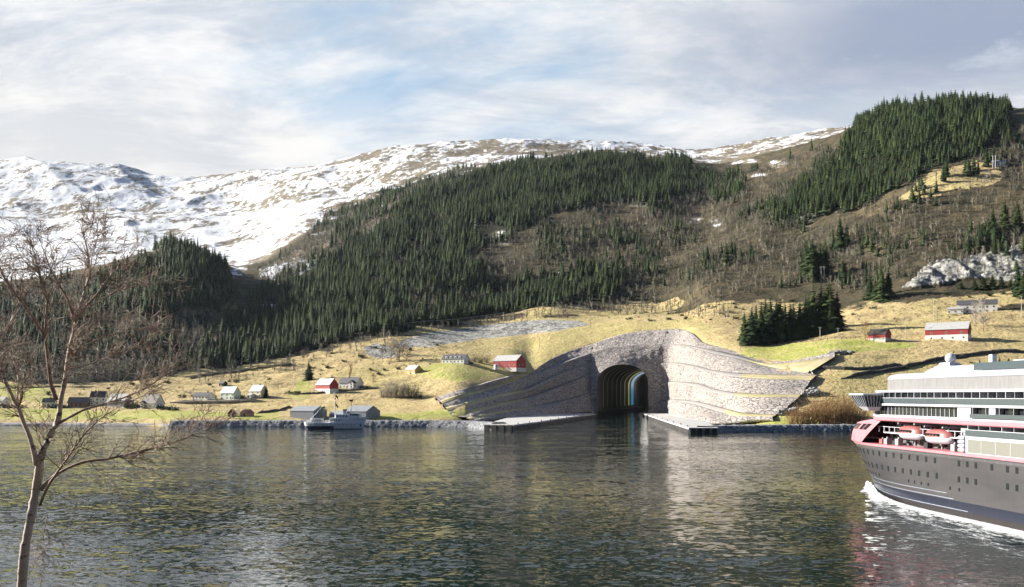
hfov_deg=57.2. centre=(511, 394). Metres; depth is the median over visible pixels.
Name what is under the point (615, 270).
spruce tree
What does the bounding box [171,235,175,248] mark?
spruce tree
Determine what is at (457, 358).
house
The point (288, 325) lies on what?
spruce tree
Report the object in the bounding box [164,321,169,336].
spruce tree
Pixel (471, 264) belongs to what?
spruce tree
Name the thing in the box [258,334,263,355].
spruce tree
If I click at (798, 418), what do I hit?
bare bush
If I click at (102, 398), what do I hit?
house
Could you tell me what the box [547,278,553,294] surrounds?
spruce tree
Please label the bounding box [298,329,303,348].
spruce tree
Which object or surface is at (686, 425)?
quay
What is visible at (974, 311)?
bare tree
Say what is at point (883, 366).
stone wall
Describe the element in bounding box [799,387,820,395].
boulder heap
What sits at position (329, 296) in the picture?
spruce tree
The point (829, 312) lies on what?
spruce tree
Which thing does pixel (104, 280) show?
spruce tree
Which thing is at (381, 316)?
spruce tree
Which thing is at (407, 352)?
bare tree
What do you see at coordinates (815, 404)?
bare bush
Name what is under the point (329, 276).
spruce tree
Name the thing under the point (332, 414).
house
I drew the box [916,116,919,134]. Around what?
spruce tree
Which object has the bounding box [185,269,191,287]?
spruce tree
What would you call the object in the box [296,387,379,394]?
stone wall
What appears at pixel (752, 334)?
spruce tree
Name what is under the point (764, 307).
spruce tree
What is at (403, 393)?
bare bush
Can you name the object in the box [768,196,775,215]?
spruce tree
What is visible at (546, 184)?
conifer forest
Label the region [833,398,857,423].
bare bush
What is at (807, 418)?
bare bush
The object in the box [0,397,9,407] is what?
house
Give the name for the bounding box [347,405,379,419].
house
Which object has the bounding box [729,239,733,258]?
spruce tree
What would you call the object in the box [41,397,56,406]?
house
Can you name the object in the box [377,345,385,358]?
bare tree
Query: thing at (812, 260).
spruce tree
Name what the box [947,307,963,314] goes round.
house
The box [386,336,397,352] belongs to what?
bare tree
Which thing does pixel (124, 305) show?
spruce tree
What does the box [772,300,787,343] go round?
spruce tree
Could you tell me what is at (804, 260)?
spruce tree
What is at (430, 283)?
spruce tree
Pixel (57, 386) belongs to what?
stone wall
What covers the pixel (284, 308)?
spruce tree
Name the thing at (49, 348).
spruce tree
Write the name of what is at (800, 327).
spruce tree
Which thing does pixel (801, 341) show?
fence
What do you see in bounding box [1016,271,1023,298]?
spruce tree
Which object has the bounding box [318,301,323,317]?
spruce tree
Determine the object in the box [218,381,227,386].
house
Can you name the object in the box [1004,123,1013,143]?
spruce tree
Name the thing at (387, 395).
bare bush
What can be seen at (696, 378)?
tunnel portal
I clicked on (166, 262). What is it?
spruce tree
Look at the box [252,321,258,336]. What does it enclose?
spruce tree
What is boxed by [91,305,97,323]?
spruce tree
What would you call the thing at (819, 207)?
spruce tree
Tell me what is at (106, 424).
shore wall
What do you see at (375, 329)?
spruce tree
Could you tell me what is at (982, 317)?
bare tree
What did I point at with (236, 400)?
farm road
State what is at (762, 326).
spruce tree
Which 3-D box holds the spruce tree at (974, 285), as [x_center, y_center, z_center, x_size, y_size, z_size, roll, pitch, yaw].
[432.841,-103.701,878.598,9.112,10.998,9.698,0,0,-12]
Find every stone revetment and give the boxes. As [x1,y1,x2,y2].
[169,420,505,428]
[697,424,855,432]
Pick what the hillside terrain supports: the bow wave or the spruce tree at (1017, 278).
the spruce tree at (1017, 278)
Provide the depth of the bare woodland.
1148.05 m
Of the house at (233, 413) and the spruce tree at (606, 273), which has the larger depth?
the spruce tree at (606, 273)
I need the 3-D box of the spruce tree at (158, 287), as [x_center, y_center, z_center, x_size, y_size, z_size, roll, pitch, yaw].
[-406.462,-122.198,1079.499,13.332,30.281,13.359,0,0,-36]
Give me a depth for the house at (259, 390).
765.16 m
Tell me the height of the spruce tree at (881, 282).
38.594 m
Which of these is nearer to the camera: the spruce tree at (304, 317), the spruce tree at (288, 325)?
the spruce tree at (288, 325)
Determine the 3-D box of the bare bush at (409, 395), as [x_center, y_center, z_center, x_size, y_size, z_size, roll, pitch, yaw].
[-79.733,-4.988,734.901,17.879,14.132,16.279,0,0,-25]
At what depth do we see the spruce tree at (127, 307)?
1052.01 m
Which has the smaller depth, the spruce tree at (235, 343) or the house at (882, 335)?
the house at (882, 335)
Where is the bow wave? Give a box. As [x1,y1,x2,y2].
[860,481,1023,549]
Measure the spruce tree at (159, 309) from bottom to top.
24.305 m
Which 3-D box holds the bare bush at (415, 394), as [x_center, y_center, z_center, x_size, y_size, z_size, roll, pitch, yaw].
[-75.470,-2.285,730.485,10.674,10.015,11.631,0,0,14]
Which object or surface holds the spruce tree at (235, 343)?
on the hillside terrain
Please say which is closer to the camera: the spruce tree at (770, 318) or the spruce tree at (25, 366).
the spruce tree at (770, 318)
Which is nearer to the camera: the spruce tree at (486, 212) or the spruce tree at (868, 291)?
the spruce tree at (868, 291)
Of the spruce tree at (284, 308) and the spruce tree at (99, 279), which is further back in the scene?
the spruce tree at (99, 279)
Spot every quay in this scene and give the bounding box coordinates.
[483,413,595,429]
[642,413,718,433]
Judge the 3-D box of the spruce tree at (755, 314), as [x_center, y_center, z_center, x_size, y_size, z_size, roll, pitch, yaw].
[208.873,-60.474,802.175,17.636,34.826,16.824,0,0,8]
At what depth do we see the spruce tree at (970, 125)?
1277.87 m
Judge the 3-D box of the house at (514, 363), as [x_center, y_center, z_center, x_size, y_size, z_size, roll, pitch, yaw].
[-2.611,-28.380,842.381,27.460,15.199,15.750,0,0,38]
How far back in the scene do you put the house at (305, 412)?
608.58 m
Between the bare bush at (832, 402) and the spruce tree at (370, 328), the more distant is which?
the spruce tree at (370, 328)
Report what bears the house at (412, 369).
on the hillside terrain
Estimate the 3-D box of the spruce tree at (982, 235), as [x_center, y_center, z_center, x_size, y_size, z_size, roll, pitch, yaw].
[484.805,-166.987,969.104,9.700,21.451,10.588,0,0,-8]
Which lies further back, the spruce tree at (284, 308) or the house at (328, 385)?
the spruce tree at (284, 308)
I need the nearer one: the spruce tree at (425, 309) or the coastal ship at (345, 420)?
the coastal ship at (345, 420)
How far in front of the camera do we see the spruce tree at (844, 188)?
1220.40 m
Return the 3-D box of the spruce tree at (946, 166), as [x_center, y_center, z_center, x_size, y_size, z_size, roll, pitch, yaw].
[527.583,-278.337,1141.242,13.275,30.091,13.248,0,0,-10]
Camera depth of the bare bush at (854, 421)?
543.46 m
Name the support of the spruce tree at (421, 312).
on the hillside terrain
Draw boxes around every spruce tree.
[22,351,31,374]
[45,341,52,357]
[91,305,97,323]
[94,322,102,342]
[96,271,103,289]
[102,265,108,291]
[102,321,109,338]
[116,330,122,351]
[121,295,130,313]
[122,295,130,314]
[146,297,154,317]
[152,290,158,308]
[155,280,160,297]
[157,297,163,316]
[161,287,164,303]
[164,259,169,270]
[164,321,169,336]
[169,294,177,312]
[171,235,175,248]
[171,279,176,299]
[171,331,177,349]
[177,272,181,290]
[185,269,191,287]
[186,261,194,278]
[197,257,206,279]
[198,260,206,285]
[198,339,206,366]
[204,330,210,351]
[205,285,212,305]
[218,337,223,361]
[229,340,234,362]
[233,335,237,351]
[241,309,247,328]
[243,338,249,360]
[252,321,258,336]
[256,346,262,362]
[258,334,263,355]
[260,314,265,329]
[263,388,268,397]
[275,322,282,336]
[279,297,287,316]
[284,316,290,336]
[285,329,290,348]
[287,330,294,349]
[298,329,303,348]
[301,311,307,326]
[302,362,313,380]
[304,290,307,304]
[308,299,315,318]
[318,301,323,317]
[320,290,325,306]
[324,270,331,284]
[324,285,327,302]
[326,288,332,301]
[329,303,334,321]
[332,317,335,333]
[339,289,342,303]
[341,303,345,321]
[341,318,344,336]
[349,283,355,301]
[357,283,360,297]
[367,318,372,335]
[372,308,380,334]
[379,310,384,324]
[385,314,389,333]
[391,264,397,279]
[391,308,394,323]
[394,306,399,327]
[400,278,405,295]
[418,303,425,323]
[419,307,427,325]
[424,300,431,323]
[428,274,432,291]
[436,306,443,323]
[449,290,455,304]
[449,298,456,322]
[455,299,461,318]
[470,257,474,274]
[473,269,478,286]
[475,300,482,317]
[482,203,488,222]
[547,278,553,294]
[573,255,580,273]
[579,254,584,271]
[601,278,610,300]
[604,265,609,281]
[612,261,619,279]
[615,266,620,282]
[619,255,626,274]
[703,247,710,266]
[720,246,731,265]
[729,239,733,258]
[737,314,753,345]
[739,308,760,345]
[754,302,769,345]
[754,306,758,320]
[758,298,768,321]
[764,296,777,342]
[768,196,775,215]
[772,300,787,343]
[773,298,785,327]
[783,302,787,326]
[784,305,799,340]
[790,300,809,338]
[792,196,797,205]
[797,242,808,279]
[800,293,813,338]
[802,238,821,281]
[804,285,821,335]
[814,195,821,213]
[814,283,826,333]
[816,243,829,278]
[818,280,839,335]
[823,247,833,276]
[826,192,831,209]
[831,216,848,250]
[831,291,848,333]
[837,260,846,280]
[838,183,841,199]
[842,222,851,249]
[843,182,846,196]
[852,174,860,192]
[864,270,872,298]
[870,276,877,300]
[873,263,887,301]
[882,268,895,300]
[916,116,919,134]
[944,157,950,176]
[964,238,972,253]
[967,119,972,134]
[971,278,979,289]
[976,224,985,242]
[978,276,988,289]
[982,147,990,166]
[985,209,998,237]
[989,273,997,288]
[991,234,997,253]
[998,199,1012,232]
[998,278,1005,287]
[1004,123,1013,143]
[1006,280,1012,288]
[1009,266,1021,296]
[1011,201,1023,228]
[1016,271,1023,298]
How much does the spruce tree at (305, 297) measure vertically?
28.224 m
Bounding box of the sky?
[0,0,1023,176]
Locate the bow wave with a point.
(870, 489)
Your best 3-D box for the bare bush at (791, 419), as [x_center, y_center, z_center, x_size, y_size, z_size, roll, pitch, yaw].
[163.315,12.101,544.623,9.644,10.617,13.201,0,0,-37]
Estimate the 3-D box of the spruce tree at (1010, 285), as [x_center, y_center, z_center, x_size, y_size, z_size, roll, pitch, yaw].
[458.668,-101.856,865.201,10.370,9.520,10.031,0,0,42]
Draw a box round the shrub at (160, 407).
[154,403,166,409]
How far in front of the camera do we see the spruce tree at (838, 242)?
1079.17 m
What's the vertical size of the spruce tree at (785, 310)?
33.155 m
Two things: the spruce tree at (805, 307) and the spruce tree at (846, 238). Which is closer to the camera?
the spruce tree at (805, 307)
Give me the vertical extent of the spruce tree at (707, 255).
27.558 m
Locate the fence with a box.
[740,336,856,347]
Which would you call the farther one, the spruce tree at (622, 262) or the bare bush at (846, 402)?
the spruce tree at (622, 262)
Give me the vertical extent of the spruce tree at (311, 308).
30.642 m
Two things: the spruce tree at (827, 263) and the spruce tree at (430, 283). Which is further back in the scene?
the spruce tree at (430, 283)
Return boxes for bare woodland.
[0,125,1023,383]
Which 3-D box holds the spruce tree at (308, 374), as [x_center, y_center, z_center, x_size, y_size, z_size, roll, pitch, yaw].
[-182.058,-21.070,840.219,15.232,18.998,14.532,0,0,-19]
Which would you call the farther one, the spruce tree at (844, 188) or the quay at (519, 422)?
the spruce tree at (844, 188)
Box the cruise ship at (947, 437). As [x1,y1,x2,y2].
[849,353,1023,530]
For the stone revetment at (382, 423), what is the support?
on the hillside terrain
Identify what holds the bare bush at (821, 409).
on the hillside terrain
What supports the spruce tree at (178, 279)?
on the hillside terrain
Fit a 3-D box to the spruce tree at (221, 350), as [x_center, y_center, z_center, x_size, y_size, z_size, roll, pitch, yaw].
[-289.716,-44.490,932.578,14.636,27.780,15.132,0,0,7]
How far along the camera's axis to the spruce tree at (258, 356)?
918.89 m
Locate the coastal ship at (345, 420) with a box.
[304,392,366,428]
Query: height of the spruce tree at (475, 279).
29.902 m
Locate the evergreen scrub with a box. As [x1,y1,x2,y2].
[3,134,1023,380]
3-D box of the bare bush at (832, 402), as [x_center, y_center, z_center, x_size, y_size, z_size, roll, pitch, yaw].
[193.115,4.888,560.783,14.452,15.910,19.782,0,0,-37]
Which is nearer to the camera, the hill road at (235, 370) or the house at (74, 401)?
the house at (74, 401)
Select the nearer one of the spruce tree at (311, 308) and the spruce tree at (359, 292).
the spruce tree at (311, 308)
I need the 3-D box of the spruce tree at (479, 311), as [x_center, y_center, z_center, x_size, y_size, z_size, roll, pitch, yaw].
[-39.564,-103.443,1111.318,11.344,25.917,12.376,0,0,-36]
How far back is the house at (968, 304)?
808.91 m
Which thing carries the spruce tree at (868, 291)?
on the hillside terrain
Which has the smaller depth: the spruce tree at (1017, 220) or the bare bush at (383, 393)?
the bare bush at (383, 393)
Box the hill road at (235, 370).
[185,363,289,377]
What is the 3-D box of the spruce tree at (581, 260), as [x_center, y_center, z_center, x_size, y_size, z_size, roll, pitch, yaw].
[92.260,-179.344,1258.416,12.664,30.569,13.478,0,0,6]
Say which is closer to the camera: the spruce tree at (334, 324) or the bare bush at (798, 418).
the bare bush at (798, 418)
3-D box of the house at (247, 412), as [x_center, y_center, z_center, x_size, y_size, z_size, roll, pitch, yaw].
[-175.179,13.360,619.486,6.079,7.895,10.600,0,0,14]
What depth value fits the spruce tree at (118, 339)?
950.47 m
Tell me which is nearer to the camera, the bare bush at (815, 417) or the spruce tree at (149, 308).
the bare bush at (815, 417)
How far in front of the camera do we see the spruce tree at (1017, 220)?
992.11 m
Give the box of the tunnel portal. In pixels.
[435,329,835,424]
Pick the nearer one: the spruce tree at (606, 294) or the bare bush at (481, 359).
the bare bush at (481, 359)
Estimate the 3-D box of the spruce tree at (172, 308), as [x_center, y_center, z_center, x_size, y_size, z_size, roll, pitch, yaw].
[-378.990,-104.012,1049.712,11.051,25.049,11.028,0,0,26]
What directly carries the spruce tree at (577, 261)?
on the hillside terrain
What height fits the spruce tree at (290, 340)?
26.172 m
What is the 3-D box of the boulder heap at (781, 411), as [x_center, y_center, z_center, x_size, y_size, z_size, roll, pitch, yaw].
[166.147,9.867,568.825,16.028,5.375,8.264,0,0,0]
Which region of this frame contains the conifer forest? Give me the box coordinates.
[0,90,1023,374]
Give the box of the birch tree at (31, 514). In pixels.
[0,185,250,586]
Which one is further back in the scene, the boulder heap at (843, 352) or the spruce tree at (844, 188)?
the spruce tree at (844, 188)
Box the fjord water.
[0,410,1023,586]
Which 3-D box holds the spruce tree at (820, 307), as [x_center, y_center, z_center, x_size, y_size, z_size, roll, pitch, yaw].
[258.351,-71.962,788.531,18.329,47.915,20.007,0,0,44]
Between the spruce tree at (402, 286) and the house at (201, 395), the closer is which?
the house at (201, 395)
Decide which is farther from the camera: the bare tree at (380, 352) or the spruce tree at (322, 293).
the spruce tree at (322, 293)
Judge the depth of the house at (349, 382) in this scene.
788.73 m
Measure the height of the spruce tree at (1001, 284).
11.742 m
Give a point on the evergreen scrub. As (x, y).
(521, 260)
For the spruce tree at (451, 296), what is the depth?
1149.19 m
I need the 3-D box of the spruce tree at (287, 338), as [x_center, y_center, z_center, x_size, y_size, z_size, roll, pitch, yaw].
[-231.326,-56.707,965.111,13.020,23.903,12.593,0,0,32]
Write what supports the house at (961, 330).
on the hillside terrain
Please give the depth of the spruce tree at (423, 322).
1042.76 m
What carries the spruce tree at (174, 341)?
on the hillside terrain
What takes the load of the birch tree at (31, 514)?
on the near bank
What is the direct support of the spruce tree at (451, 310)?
on the hillside terrain
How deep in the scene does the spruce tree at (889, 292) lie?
888.63 m
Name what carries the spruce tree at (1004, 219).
on the hillside terrain
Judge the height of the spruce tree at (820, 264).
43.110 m
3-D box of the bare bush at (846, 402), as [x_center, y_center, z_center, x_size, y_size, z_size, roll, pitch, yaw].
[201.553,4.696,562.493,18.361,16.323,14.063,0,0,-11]
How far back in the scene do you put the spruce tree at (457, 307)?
1091.85 m
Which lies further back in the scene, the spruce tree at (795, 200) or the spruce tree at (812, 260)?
the spruce tree at (795, 200)
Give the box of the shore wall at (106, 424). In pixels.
[0,422,168,425]
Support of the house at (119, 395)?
on the hillside terrain
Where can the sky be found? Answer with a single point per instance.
(172, 88)
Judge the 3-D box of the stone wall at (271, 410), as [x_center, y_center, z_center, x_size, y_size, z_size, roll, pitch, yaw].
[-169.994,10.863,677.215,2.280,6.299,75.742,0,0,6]
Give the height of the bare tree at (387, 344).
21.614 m
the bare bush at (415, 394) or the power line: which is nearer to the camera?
the bare bush at (415, 394)
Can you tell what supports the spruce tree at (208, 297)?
on the hillside terrain
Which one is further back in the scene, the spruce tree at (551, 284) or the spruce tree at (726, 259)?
the spruce tree at (551, 284)
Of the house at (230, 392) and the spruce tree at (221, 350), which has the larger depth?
the spruce tree at (221, 350)
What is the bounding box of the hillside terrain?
[0,106,1023,425]
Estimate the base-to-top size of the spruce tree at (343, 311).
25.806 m
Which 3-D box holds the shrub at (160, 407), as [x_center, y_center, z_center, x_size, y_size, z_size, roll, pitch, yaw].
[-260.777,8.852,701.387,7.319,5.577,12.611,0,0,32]
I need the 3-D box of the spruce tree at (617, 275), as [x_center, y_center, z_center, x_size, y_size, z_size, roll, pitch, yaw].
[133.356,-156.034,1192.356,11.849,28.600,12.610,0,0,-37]
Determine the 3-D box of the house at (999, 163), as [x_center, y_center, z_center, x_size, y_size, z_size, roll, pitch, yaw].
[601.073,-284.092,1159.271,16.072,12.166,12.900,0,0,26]
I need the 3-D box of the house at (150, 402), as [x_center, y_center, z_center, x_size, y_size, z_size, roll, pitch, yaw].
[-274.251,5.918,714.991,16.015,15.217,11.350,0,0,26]
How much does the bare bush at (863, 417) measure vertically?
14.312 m
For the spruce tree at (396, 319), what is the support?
on the hillside terrain
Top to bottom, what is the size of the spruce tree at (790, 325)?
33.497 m
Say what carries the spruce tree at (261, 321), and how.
on the hillside terrain
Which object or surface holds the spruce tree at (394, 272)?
on the hillside terrain
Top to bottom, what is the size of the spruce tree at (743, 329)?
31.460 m
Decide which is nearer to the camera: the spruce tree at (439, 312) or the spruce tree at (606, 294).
the spruce tree at (439, 312)
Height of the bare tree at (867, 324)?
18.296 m
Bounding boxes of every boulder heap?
[775,407,798,414]
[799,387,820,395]
[827,350,854,354]
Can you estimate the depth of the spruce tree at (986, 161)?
1157.63 m
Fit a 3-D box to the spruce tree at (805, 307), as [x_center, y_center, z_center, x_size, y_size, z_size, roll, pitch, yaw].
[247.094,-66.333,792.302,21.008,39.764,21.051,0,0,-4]
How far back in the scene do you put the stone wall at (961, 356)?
664.89 m
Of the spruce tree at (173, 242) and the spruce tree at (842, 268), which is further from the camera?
the spruce tree at (173, 242)
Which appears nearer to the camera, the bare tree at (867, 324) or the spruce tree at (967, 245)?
the bare tree at (867, 324)
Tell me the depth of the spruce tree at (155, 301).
1049.37 m
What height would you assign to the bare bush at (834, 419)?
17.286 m
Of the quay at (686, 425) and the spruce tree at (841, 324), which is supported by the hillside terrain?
the spruce tree at (841, 324)
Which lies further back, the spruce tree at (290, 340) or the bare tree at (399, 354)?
the spruce tree at (290, 340)
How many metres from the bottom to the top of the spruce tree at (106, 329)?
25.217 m
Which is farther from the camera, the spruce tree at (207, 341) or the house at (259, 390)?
the spruce tree at (207, 341)
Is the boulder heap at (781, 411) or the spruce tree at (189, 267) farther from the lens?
the spruce tree at (189, 267)
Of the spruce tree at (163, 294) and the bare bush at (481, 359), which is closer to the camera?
the bare bush at (481, 359)
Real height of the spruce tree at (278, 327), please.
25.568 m
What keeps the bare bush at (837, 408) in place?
on the hillside terrain
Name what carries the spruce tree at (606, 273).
on the hillside terrain
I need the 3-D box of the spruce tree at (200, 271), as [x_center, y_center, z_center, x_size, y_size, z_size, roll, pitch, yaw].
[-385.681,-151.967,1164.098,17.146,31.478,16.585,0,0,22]
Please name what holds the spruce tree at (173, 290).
on the hillside terrain
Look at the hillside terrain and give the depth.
1091.43 m
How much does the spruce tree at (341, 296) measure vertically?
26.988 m
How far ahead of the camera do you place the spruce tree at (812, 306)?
786.26 m
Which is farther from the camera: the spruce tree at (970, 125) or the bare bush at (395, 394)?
the spruce tree at (970, 125)
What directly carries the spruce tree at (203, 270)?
on the hillside terrain
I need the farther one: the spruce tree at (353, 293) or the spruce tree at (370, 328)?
the spruce tree at (353, 293)
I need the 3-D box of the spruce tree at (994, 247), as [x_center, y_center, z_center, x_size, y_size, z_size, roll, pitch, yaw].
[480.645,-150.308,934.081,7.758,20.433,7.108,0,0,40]
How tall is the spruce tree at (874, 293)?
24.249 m
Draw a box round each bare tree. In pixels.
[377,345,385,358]
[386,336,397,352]
[386,340,397,358]
[392,338,405,361]
[400,345,413,358]
[858,318,871,335]
[970,295,981,326]
[972,294,995,330]
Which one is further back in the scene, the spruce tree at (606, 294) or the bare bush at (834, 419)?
the spruce tree at (606, 294)
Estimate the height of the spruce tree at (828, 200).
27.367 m
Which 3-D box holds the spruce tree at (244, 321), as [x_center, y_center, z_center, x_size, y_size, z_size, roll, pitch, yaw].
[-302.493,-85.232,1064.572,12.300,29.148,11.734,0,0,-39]
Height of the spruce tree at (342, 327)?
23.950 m
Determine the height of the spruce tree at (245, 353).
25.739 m
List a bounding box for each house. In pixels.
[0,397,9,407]
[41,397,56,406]
[67,397,89,406]
[89,390,107,405]
[107,394,133,407]
[140,394,164,408]
[192,391,214,399]
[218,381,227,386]
[220,386,240,399]
[227,409,236,416]
[240,409,253,416]
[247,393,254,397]
[249,384,268,398]
[290,406,326,419]
[315,378,338,393]
[329,411,342,417]
[339,376,363,388]
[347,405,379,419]
[405,364,422,373]
[441,353,469,363]
[493,355,525,371]
[867,328,891,341]
[924,321,971,340]
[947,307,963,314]
[957,299,997,312]
[991,159,1005,166]
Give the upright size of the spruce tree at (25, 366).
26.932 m
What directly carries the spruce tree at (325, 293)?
on the hillside terrain
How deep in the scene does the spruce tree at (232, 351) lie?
930.21 m
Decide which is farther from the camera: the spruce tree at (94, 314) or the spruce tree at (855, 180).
the spruce tree at (855, 180)
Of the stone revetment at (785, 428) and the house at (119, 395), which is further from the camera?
the house at (119, 395)
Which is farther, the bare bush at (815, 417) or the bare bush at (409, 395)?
the bare bush at (409, 395)
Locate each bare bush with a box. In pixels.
[378,387,386,397]
[380,378,397,397]
[387,376,405,397]
[391,379,413,397]
[401,381,419,397]
[410,389,421,398]
[476,355,485,362]
[783,409,803,423]
[790,404,806,424]
[794,397,822,423]
[800,402,825,423]
[807,395,834,423]
[809,395,826,412]
[816,400,843,423]
[822,390,845,414]
[826,395,851,423]
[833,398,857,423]
[834,393,856,414]
[840,397,862,423]
[851,403,869,421]
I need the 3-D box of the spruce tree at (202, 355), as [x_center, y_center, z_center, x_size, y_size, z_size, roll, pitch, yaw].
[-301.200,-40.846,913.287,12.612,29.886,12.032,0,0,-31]
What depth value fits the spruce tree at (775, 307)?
811.12 m
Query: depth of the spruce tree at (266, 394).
765.36 m
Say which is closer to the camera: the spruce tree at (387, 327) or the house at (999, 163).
the spruce tree at (387, 327)
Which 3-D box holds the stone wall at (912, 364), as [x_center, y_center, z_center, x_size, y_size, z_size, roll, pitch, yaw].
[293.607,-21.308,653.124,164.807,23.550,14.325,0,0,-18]
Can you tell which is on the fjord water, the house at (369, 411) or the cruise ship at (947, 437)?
the cruise ship at (947, 437)
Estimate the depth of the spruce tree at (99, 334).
973.36 m
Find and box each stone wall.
[1,386,93,388]
[256,405,290,413]
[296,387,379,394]
[815,362,902,369]
[840,349,1023,378]
[956,348,1023,358]
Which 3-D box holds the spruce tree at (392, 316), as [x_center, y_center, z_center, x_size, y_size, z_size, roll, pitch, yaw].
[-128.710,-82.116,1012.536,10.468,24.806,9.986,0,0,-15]
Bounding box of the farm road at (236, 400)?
[170,399,256,402]
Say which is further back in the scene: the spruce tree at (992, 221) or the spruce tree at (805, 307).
the spruce tree at (992, 221)
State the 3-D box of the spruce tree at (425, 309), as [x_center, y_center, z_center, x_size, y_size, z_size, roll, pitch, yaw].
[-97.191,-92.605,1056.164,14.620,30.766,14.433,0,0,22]
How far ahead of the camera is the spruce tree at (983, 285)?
874.05 m
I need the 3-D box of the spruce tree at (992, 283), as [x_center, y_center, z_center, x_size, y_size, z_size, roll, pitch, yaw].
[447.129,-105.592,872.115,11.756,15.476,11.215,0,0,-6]
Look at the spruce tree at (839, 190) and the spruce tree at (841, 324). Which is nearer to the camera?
the spruce tree at (841, 324)
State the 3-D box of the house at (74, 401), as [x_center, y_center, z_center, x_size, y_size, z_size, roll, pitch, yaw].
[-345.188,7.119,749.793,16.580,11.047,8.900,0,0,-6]
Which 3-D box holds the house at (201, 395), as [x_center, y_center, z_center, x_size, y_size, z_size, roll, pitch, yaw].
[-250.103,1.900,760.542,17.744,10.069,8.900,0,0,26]
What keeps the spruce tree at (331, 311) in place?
on the hillside terrain
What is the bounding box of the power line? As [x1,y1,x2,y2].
[395,312,502,323]

